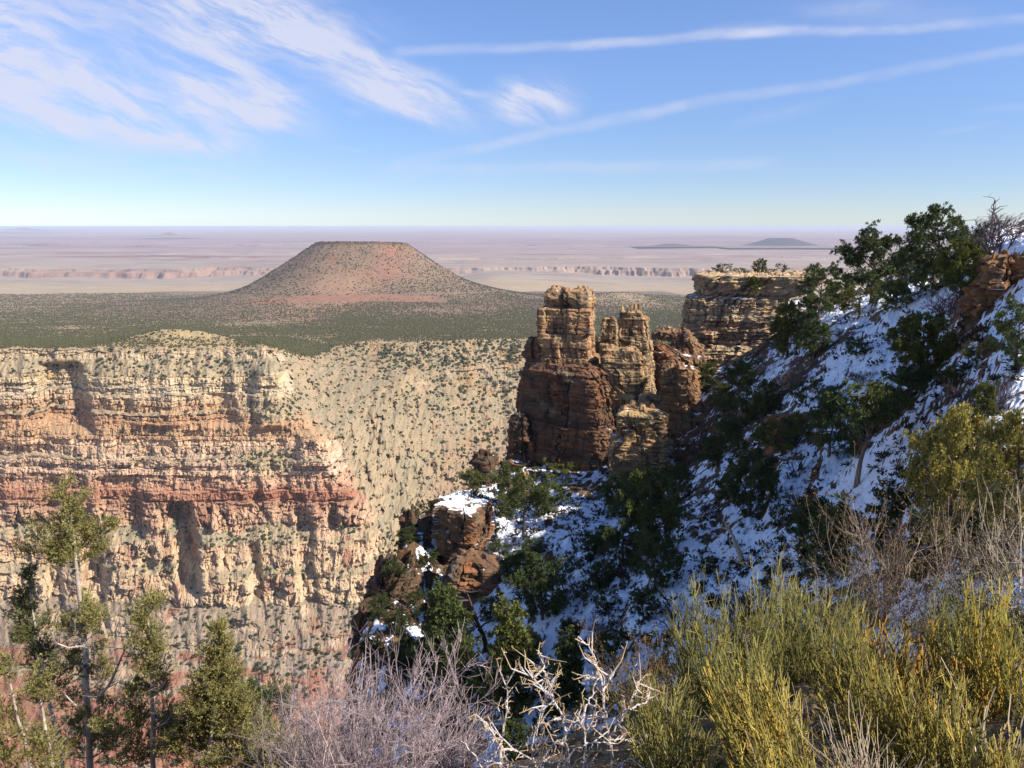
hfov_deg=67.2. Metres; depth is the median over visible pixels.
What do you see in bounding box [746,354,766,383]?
juniper tree
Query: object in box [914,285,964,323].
bare shrub
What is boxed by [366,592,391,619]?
juniper tree
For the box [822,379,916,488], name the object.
pinyon tree
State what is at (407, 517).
crag
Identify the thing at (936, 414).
snow scrub
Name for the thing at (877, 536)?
snow scrub
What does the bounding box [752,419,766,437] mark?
juniper tree
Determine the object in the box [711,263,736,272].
juniper tree
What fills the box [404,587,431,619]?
juniper tree
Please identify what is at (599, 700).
juniper tree
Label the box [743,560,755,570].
snow scrub
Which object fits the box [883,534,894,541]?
snow scrub
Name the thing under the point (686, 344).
rock ledge
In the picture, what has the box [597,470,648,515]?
juniper tree
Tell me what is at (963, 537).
snow scrub
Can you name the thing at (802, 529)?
pinyon tree
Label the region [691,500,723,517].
bare shrub
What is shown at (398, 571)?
juniper tree
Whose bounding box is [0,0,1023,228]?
sky
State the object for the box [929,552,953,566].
snow scrub
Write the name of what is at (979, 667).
broom shrub
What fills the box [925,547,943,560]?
snow scrub
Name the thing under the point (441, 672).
juniper tree
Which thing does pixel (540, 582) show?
juniper tree
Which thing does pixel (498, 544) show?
juniper tree
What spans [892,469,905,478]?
snow scrub
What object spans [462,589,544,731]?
fir tree
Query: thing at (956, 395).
bare shrub
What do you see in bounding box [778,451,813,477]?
bare shrub
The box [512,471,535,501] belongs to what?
boulder
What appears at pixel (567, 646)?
fir tree
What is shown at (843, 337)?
bare shrub
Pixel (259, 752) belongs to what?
juniper tree
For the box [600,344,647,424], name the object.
rock pillar
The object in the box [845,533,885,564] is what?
juniper tree
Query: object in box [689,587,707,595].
snow scrub
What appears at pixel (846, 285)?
juniper tree
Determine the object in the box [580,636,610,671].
juniper tree
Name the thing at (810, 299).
juniper tree
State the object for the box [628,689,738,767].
broom shrub
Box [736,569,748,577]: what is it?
snow scrub
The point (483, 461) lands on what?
crag
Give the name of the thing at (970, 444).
snow scrub
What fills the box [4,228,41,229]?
hill
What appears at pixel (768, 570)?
snow scrub
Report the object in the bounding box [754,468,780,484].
juniper tree
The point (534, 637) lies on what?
juniper tree
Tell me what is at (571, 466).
pinyon tree
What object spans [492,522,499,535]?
juniper tree
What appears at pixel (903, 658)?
broom shrub
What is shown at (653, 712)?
broom shrub
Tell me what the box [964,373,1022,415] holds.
bare shrub
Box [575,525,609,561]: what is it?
juniper tree
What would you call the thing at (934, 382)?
snow scrub
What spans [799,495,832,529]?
juniper tree
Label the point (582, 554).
juniper tree
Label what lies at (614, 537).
juniper tree
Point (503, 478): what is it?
pinyon tree
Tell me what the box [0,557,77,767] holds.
juniper tree
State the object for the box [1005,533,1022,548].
snow scrub
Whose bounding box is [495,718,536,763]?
juniper tree
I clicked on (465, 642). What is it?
fir tree
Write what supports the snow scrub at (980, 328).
on the hillside
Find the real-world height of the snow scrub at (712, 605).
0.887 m
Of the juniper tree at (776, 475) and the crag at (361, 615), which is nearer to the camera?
the juniper tree at (776, 475)
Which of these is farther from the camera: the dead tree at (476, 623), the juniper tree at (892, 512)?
the dead tree at (476, 623)
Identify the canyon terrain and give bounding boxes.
[0,292,822,767]
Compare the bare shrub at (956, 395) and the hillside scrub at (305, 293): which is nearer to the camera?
the bare shrub at (956, 395)
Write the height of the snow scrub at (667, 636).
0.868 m
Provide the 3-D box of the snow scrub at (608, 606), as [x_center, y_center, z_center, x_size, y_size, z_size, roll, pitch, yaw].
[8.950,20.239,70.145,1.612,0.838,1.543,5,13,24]
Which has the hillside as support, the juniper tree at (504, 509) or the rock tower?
the juniper tree at (504, 509)
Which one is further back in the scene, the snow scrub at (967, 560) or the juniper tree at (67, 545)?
the snow scrub at (967, 560)
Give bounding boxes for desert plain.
[0,229,989,295]
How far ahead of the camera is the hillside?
72.01 m
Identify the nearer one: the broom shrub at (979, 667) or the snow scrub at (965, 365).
the broom shrub at (979, 667)
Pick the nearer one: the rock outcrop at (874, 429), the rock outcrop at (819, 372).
the rock outcrop at (874, 429)
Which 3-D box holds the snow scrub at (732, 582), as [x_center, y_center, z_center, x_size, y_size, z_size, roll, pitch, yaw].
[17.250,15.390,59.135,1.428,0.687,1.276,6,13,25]
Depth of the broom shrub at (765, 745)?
3.13 m
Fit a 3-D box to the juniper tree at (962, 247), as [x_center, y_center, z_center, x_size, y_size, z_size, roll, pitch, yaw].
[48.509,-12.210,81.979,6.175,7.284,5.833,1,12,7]
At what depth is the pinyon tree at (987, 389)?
42.08 m
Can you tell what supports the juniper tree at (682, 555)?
on the hillside
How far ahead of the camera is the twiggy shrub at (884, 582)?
8.99 m
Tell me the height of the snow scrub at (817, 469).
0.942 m
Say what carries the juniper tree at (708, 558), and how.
on the hillside
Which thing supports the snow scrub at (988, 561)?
on the hillside
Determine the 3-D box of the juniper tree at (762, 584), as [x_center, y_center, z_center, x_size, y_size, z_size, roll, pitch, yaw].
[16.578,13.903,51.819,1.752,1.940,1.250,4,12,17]
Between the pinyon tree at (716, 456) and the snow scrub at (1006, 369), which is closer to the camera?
the snow scrub at (1006, 369)
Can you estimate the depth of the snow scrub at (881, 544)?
43.69 m
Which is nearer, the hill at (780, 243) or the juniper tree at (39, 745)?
the juniper tree at (39, 745)
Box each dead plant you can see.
[746,677,853,767]
[762,690,940,767]
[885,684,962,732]
[934,657,1023,767]
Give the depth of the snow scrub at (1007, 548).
22.32 m
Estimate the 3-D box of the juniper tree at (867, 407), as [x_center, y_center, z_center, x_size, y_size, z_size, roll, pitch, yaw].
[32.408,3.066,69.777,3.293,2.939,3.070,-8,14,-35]
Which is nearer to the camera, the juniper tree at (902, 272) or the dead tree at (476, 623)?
the dead tree at (476, 623)
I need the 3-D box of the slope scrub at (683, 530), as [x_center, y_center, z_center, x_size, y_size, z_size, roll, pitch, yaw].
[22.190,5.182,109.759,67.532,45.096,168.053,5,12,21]
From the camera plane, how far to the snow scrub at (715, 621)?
53.74 m
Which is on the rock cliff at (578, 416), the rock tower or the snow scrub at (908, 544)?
the rock tower
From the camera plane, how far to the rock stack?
130.09 m
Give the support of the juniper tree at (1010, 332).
on the hillside
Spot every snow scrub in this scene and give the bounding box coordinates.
[602,602,614,610]
[608,618,618,626]
[634,631,650,641]
[656,606,673,615]
[661,629,671,640]
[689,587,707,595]
[702,618,717,624]
[705,593,719,606]
[707,601,720,610]
[713,574,729,582]
[725,557,736,565]
[728,580,738,588]
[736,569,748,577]
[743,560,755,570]
[760,566,774,575]
[761,577,775,587]
[776,533,786,541]
[776,560,792,571]
[777,542,789,552]
[796,546,810,557]
[803,488,813,493]
[810,464,821,473]
[873,450,884,458]
[873,528,889,540]
[876,538,887,546]
[880,450,892,457]
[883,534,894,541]
[886,477,896,485]
[892,463,903,470]
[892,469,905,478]
[899,500,913,508]
[899,540,917,549]
[901,421,914,428]
[923,557,939,575]
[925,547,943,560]
[928,390,941,398]
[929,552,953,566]
[931,380,942,385]
[933,409,944,416]
[957,551,982,568]
[958,532,975,544]
[959,332,973,339]
[959,361,975,370]
[960,377,973,385]
[967,439,978,447]
[968,323,982,334]
[969,334,985,342]
[974,323,990,332]
[979,553,999,567]
[986,372,1000,380]
[994,547,1019,559]
[1000,372,1023,382]
[1003,364,1021,372]
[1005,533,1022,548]
[1008,363,1023,370]
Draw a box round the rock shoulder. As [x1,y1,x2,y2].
[514,336,547,421]
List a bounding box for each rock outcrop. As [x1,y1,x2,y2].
[430,494,494,565]
[439,548,503,607]
[764,411,809,454]
[810,364,826,379]
[848,387,911,444]
[956,249,1023,331]
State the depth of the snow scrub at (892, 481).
54.21 m
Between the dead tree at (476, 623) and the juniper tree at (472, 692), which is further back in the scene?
the dead tree at (476, 623)
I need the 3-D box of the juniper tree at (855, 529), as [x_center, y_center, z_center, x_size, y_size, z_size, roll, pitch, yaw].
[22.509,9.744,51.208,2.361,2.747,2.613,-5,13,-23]
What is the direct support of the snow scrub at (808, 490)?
on the hillside
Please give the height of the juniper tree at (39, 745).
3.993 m
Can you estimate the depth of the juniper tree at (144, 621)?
11.57 m
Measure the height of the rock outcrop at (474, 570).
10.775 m
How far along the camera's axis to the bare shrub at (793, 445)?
83.14 m
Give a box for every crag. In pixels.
[345,597,372,682]
[363,553,403,604]
[398,506,426,537]
[469,449,499,485]
[505,410,536,469]
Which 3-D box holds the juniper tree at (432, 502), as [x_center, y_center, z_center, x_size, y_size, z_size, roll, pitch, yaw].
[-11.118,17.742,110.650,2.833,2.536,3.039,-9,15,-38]
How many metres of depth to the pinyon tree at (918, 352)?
64.89 m
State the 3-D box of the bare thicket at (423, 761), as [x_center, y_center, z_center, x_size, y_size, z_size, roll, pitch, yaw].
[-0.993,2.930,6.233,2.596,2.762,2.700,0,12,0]
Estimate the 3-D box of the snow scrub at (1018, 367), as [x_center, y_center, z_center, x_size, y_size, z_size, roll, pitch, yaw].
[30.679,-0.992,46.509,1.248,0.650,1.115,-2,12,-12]
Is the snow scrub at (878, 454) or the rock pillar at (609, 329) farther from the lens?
the rock pillar at (609, 329)
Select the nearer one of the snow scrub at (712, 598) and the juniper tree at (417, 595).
the snow scrub at (712, 598)
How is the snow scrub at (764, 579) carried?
on the hillside
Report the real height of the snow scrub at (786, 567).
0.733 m
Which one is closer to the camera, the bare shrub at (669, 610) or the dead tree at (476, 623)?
the bare shrub at (669, 610)
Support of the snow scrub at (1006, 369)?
on the hillside
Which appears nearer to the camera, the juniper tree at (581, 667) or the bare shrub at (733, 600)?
the bare shrub at (733, 600)
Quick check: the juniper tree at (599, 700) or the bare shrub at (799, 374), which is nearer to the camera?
the juniper tree at (599, 700)
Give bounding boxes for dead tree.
[457,587,495,652]
[719,519,749,563]
[983,194,1007,232]
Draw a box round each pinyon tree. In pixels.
[457,468,485,495]
[480,460,529,500]
[503,466,551,536]
[527,480,571,516]
[542,457,585,487]
[696,435,731,467]
[698,358,721,390]
[707,393,760,444]
[719,446,781,516]
[721,357,754,392]
[769,298,812,358]
[785,498,824,551]
[794,319,833,359]
[796,391,859,457]
[797,492,864,582]
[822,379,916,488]
[880,310,958,387]
[969,379,1001,425]
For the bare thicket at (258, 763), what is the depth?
8.37 m
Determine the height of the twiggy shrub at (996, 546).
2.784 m
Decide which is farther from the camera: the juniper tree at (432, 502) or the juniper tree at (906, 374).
the juniper tree at (432, 502)
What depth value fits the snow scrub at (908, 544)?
34.60 m
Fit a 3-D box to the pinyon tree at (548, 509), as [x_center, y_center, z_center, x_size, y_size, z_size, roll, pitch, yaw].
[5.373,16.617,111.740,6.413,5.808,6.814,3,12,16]
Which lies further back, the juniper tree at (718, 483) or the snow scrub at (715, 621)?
the juniper tree at (718, 483)
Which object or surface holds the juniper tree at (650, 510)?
on the hillside
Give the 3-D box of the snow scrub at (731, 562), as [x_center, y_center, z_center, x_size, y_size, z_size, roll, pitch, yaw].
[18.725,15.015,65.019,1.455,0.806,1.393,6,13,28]
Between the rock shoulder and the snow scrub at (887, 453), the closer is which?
the snow scrub at (887, 453)
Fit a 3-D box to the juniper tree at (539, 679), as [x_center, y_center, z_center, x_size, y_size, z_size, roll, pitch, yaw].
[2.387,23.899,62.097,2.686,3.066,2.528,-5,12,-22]
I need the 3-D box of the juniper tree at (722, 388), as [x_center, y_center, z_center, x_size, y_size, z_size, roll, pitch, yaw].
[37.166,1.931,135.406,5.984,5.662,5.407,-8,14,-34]
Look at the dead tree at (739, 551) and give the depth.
63.78 m
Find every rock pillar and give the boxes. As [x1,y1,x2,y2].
[599,315,620,361]
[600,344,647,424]
[617,303,656,393]
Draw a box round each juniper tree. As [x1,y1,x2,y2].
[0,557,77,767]
[0,647,72,767]
[10,467,143,767]
[104,585,187,767]
[147,613,285,767]
[206,721,337,767]
[232,673,300,741]
[358,635,382,657]
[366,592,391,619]
[381,556,407,579]
[383,608,411,637]
[386,636,417,666]
[395,524,418,544]
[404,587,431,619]
[410,495,431,513]
[415,649,471,728]
[420,549,439,568]
[420,623,427,634]
[424,499,440,511]
[447,681,481,732]
[474,594,503,621]
[484,537,516,563]
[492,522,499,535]
[494,494,516,518]
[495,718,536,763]
[499,548,532,591]
[501,551,574,619]
[516,535,549,556]
[516,632,544,661]
[528,660,553,697]
[530,694,564,735]
[548,548,576,586]
[555,615,582,641]
[561,541,589,569]
[568,574,598,605]
[569,653,584,686]
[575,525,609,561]
[576,682,618,721]
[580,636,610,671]
[587,557,616,591]
[592,586,622,607]
[594,623,636,681]
[596,502,646,569]
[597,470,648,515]
[613,465,686,551]
[628,589,662,628]
[630,528,686,601]
[660,461,694,497]
[668,549,688,573]
[696,555,719,574]
[707,378,737,408]
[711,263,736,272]
[711,476,739,501]
[727,434,756,466]
[734,267,748,272]
[741,379,785,415]
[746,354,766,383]
[747,276,762,296]
[747,576,769,597]
[749,412,812,455]
[751,258,766,272]
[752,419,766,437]
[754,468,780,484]
[765,496,796,525]
[774,262,789,272]
[786,377,822,406]
[795,261,844,320]
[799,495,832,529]
[815,384,838,403]
[823,284,889,319]
[825,269,861,301]
[828,219,912,303]
[838,521,866,545]
[844,336,873,355]
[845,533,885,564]
[855,476,910,531]
[858,404,875,425]
[867,360,938,411]
[875,541,907,580]
[877,278,915,311]
[881,323,905,351]
[886,245,922,280]
[887,201,993,297]
[896,547,936,583]
[898,401,1012,554]
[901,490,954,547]
[932,234,996,298]
[936,361,971,388]
[959,406,1023,553]
[960,341,992,364]
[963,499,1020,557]
[983,294,1023,367]
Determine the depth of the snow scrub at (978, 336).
57.66 m
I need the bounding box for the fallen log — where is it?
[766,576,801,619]
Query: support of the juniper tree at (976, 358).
on the hillside
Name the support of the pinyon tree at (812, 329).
on the hillside
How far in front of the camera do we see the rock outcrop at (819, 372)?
99.38 m
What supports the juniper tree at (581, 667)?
on the hillside
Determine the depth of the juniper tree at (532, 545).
95.46 m
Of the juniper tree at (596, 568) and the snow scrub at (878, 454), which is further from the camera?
the juniper tree at (596, 568)
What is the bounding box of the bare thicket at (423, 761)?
[258,615,538,767]
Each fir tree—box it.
[405,575,478,693]
[442,619,485,696]
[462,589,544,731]
[543,625,588,722]
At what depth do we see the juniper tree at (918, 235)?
91.92 m
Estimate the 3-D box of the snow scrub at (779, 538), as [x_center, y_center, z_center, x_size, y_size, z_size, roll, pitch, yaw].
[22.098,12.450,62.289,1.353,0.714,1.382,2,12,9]
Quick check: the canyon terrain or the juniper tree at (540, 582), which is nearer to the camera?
the juniper tree at (540, 582)
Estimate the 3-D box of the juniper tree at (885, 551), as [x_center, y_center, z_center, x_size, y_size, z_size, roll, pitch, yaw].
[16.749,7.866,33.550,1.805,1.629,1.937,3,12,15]
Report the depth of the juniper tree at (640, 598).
61.18 m
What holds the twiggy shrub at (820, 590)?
on the hillside
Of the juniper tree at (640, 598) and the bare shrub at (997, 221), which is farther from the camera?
the bare shrub at (997, 221)
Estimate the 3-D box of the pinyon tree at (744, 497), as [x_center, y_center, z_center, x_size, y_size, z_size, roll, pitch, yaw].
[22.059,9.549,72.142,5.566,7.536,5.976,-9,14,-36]
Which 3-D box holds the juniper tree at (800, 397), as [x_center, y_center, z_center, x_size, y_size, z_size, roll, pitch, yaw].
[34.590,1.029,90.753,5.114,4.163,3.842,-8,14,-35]
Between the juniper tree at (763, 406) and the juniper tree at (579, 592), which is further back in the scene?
the juniper tree at (763, 406)
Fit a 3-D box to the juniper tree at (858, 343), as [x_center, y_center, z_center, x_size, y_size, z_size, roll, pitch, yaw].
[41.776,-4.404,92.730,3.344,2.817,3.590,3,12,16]
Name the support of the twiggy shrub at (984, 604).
on the hillside
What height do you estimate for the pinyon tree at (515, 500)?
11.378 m
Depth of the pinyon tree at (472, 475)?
122.52 m
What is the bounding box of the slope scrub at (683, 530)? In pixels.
[361,286,1023,671]
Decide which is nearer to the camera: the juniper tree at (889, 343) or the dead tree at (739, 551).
the dead tree at (739, 551)
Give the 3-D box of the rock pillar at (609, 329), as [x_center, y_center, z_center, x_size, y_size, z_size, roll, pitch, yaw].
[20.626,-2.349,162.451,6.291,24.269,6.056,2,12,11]
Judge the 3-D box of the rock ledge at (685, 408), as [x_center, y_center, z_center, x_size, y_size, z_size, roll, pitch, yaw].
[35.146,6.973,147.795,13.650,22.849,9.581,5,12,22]
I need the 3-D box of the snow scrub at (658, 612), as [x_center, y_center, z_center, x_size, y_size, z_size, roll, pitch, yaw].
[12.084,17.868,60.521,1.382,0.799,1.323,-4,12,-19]
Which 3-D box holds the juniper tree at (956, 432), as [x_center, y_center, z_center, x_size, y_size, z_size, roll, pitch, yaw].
[16.866,4.031,30.010,3.647,6.966,3.445,-4,12,-19]
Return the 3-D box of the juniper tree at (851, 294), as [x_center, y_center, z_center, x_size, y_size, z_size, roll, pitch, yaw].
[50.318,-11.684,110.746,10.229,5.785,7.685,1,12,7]
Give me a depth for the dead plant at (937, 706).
3.61 m
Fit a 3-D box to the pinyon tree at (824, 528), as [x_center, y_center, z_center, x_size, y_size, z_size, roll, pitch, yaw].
[19.193,9.386,45.982,3.685,6.322,3.781,6,13,28]
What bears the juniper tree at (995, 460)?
on the hillside
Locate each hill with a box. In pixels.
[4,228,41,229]
[32,242,685,332]
[133,232,190,235]
[633,244,717,246]
[694,238,855,247]
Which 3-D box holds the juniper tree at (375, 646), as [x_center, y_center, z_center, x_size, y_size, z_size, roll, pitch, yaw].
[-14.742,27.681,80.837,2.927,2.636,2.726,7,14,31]
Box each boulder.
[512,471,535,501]
[638,391,663,410]
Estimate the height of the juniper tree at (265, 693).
4.708 m
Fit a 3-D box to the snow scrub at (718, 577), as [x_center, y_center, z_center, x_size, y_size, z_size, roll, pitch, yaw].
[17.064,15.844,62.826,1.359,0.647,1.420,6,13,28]
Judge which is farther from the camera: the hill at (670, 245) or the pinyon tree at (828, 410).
the hill at (670, 245)
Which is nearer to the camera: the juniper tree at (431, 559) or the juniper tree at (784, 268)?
the juniper tree at (431, 559)
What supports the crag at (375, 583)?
on the hillside
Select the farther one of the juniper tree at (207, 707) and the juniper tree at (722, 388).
the juniper tree at (722, 388)
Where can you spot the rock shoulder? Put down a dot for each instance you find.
(529, 353)
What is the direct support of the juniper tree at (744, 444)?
on the hillside
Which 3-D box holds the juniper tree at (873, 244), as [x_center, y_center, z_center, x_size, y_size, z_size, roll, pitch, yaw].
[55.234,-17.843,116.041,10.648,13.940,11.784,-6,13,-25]
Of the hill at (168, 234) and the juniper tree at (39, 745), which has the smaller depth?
the juniper tree at (39, 745)
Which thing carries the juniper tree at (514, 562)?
on the hillside
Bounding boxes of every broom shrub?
[597,664,726,767]
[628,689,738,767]
[650,561,787,721]
[691,635,824,746]
[696,644,841,767]
[705,545,865,703]
[767,563,941,701]
[798,633,994,767]
[860,615,1023,725]
[865,659,1023,767]
[902,573,1023,668]
[911,558,1023,726]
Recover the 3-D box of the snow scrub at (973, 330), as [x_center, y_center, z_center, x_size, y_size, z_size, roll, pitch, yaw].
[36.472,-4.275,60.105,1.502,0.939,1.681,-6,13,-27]
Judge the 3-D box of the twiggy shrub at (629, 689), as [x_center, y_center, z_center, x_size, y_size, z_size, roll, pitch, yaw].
[1.209,2.865,7.277,1.524,1.975,1.688,-4,12,-21]
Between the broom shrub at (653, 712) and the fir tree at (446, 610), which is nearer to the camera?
the broom shrub at (653, 712)
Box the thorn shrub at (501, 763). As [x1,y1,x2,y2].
[460,618,664,767]
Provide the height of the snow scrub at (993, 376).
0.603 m
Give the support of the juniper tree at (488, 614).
on the hillside
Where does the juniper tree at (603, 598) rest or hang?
on the hillside
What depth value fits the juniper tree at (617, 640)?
57.70 m
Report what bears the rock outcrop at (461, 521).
on the hillside
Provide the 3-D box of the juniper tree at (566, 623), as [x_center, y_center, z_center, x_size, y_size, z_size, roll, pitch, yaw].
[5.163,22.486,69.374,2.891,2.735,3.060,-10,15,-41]
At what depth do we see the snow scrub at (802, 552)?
56.17 m
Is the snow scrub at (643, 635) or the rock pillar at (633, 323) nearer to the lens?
the snow scrub at (643, 635)
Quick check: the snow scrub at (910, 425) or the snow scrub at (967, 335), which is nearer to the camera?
the snow scrub at (910, 425)
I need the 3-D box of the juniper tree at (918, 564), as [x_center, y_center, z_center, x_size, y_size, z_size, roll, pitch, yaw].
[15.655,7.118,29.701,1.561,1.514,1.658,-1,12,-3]
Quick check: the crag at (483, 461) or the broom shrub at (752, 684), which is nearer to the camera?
the broom shrub at (752, 684)
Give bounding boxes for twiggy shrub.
[550,618,730,732]
[711,535,921,661]
[718,441,1023,666]
[913,543,1023,667]
[918,457,1023,640]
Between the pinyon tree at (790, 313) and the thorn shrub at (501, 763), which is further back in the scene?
the pinyon tree at (790, 313)
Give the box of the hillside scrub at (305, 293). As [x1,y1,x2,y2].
[229,241,502,295]
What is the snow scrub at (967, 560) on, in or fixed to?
on the hillside
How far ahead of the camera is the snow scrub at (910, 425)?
58.97 m
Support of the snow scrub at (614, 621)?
on the hillside
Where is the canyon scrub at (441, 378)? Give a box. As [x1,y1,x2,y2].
[0,338,521,767]
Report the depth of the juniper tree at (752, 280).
183.12 m
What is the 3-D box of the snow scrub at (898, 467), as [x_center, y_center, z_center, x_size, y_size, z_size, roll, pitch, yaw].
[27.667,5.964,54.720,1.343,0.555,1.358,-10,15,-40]
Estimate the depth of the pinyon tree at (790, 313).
123.63 m
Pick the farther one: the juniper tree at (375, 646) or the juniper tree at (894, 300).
the juniper tree at (894, 300)
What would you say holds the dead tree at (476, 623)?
on the hillside
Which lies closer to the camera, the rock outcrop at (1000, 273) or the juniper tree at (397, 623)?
the rock outcrop at (1000, 273)
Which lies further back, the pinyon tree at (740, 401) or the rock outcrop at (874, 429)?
the pinyon tree at (740, 401)
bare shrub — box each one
[576,604,622,637]
[647,599,704,634]
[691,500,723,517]
[709,581,760,621]
[765,431,803,453]
[771,358,809,390]
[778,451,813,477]
[829,327,852,344]
[844,369,879,385]
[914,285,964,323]
[941,380,979,404]
[955,209,1023,255]
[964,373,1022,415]
[979,213,1014,231]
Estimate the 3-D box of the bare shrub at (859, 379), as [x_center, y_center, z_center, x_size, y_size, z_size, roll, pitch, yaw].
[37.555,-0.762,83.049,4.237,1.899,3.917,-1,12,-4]
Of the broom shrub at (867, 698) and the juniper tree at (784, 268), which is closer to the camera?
the broom shrub at (867, 698)
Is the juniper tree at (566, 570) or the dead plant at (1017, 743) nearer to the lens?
the dead plant at (1017, 743)
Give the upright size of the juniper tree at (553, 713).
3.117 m
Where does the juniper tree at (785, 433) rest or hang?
on the hillside
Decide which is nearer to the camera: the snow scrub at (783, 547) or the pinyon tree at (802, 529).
the pinyon tree at (802, 529)
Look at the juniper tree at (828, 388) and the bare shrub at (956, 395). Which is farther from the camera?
the juniper tree at (828, 388)
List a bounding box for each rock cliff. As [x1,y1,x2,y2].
[506,360,616,471]
[595,336,681,400]
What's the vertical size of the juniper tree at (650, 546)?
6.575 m
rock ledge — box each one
[651,326,707,390]
[658,361,709,439]
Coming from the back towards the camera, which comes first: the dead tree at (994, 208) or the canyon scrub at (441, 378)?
the canyon scrub at (441, 378)
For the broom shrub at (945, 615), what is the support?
on the hillside
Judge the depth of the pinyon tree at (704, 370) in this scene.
168.64 m
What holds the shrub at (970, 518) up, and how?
on the hillside
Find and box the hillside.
[336,220,1023,767]
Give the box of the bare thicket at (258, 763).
[191,660,376,767]
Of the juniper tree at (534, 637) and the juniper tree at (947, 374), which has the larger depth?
the juniper tree at (534, 637)
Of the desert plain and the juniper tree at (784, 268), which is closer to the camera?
the juniper tree at (784, 268)
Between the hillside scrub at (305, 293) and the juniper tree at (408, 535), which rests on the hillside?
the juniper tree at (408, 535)
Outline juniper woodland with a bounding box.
[0,241,685,358]
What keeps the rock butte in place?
on the hillside
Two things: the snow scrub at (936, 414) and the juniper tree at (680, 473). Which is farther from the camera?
the juniper tree at (680, 473)
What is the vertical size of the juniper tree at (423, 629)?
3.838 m
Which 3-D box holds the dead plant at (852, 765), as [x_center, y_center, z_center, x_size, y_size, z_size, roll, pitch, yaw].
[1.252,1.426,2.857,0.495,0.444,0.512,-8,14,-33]
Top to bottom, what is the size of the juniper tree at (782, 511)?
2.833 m
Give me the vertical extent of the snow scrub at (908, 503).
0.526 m
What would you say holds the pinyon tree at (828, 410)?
on the hillside
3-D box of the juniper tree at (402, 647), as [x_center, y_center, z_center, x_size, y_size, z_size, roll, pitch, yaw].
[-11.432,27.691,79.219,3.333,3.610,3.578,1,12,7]
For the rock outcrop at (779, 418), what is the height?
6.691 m
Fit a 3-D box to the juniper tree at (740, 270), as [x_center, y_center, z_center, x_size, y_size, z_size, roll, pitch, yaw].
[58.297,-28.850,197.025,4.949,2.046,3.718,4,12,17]
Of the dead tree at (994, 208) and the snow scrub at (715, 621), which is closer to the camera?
the snow scrub at (715, 621)
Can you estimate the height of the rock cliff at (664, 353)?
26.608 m
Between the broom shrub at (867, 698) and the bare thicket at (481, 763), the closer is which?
the broom shrub at (867, 698)
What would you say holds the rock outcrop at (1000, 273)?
on the hillside
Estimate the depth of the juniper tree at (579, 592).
75.15 m
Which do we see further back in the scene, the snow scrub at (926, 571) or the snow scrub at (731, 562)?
the snow scrub at (731, 562)
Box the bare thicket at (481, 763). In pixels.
[457,715,619,767]
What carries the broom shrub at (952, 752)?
on the hillside
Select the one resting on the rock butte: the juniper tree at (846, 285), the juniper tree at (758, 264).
the juniper tree at (758, 264)
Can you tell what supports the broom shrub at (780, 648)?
on the hillside
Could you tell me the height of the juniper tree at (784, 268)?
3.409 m
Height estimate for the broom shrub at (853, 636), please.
0.900 m
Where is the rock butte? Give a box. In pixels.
[680,269,827,369]
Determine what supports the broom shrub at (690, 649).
on the hillside
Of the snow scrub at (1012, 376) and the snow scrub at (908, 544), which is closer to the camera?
the snow scrub at (908, 544)
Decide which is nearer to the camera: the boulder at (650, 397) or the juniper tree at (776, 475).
the juniper tree at (776, 475)
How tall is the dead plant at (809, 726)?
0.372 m
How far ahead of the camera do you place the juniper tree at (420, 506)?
109.55 m
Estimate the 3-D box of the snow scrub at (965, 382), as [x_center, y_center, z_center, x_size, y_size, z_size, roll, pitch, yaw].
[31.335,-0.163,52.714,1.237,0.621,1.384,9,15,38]
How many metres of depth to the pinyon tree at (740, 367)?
129.41 m
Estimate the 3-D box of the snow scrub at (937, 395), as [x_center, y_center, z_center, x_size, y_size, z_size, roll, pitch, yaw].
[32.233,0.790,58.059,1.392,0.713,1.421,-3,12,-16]
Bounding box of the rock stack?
[607,400,675,482]
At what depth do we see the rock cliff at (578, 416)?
148.81 m
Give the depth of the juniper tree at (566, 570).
81.13 m
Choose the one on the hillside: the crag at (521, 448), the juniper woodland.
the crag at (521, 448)
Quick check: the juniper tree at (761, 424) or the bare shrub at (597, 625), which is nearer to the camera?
the bare shrub at (597, 625)
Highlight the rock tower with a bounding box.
[536,285,600,364]

